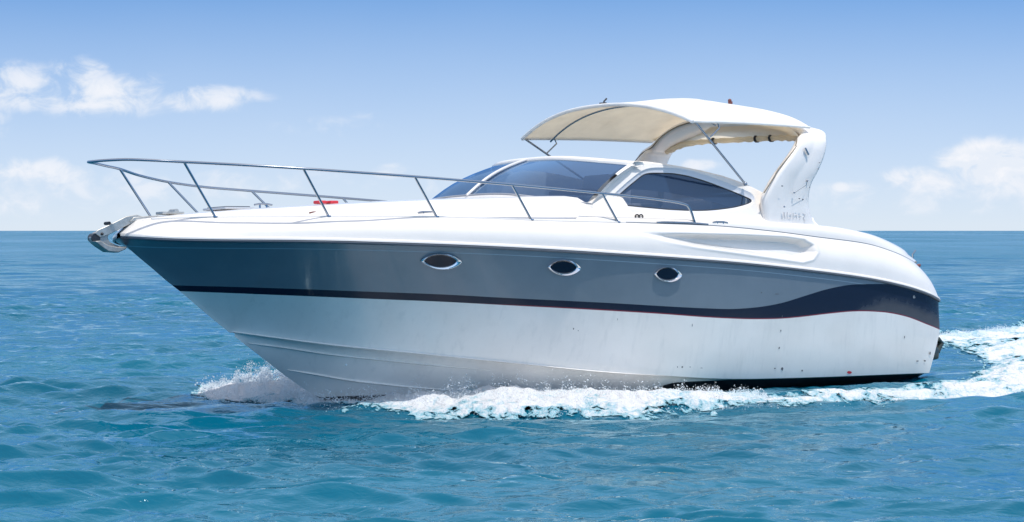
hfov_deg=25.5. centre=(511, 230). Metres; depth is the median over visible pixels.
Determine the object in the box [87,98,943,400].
motor yacht
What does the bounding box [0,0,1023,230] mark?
sky
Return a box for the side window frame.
[613,167,754,213]
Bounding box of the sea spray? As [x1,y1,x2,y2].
[195,323,1022,417]
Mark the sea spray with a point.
(263, 376)
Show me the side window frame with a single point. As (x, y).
(704, 194)
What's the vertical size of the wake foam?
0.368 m
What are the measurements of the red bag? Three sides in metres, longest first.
0.296 x 0.120 x 0.040 m
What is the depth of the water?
22.88 m
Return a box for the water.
[0,231,1023,521]
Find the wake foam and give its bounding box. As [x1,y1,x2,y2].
[190,320,1023,419]
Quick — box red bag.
[313,200,337,203]

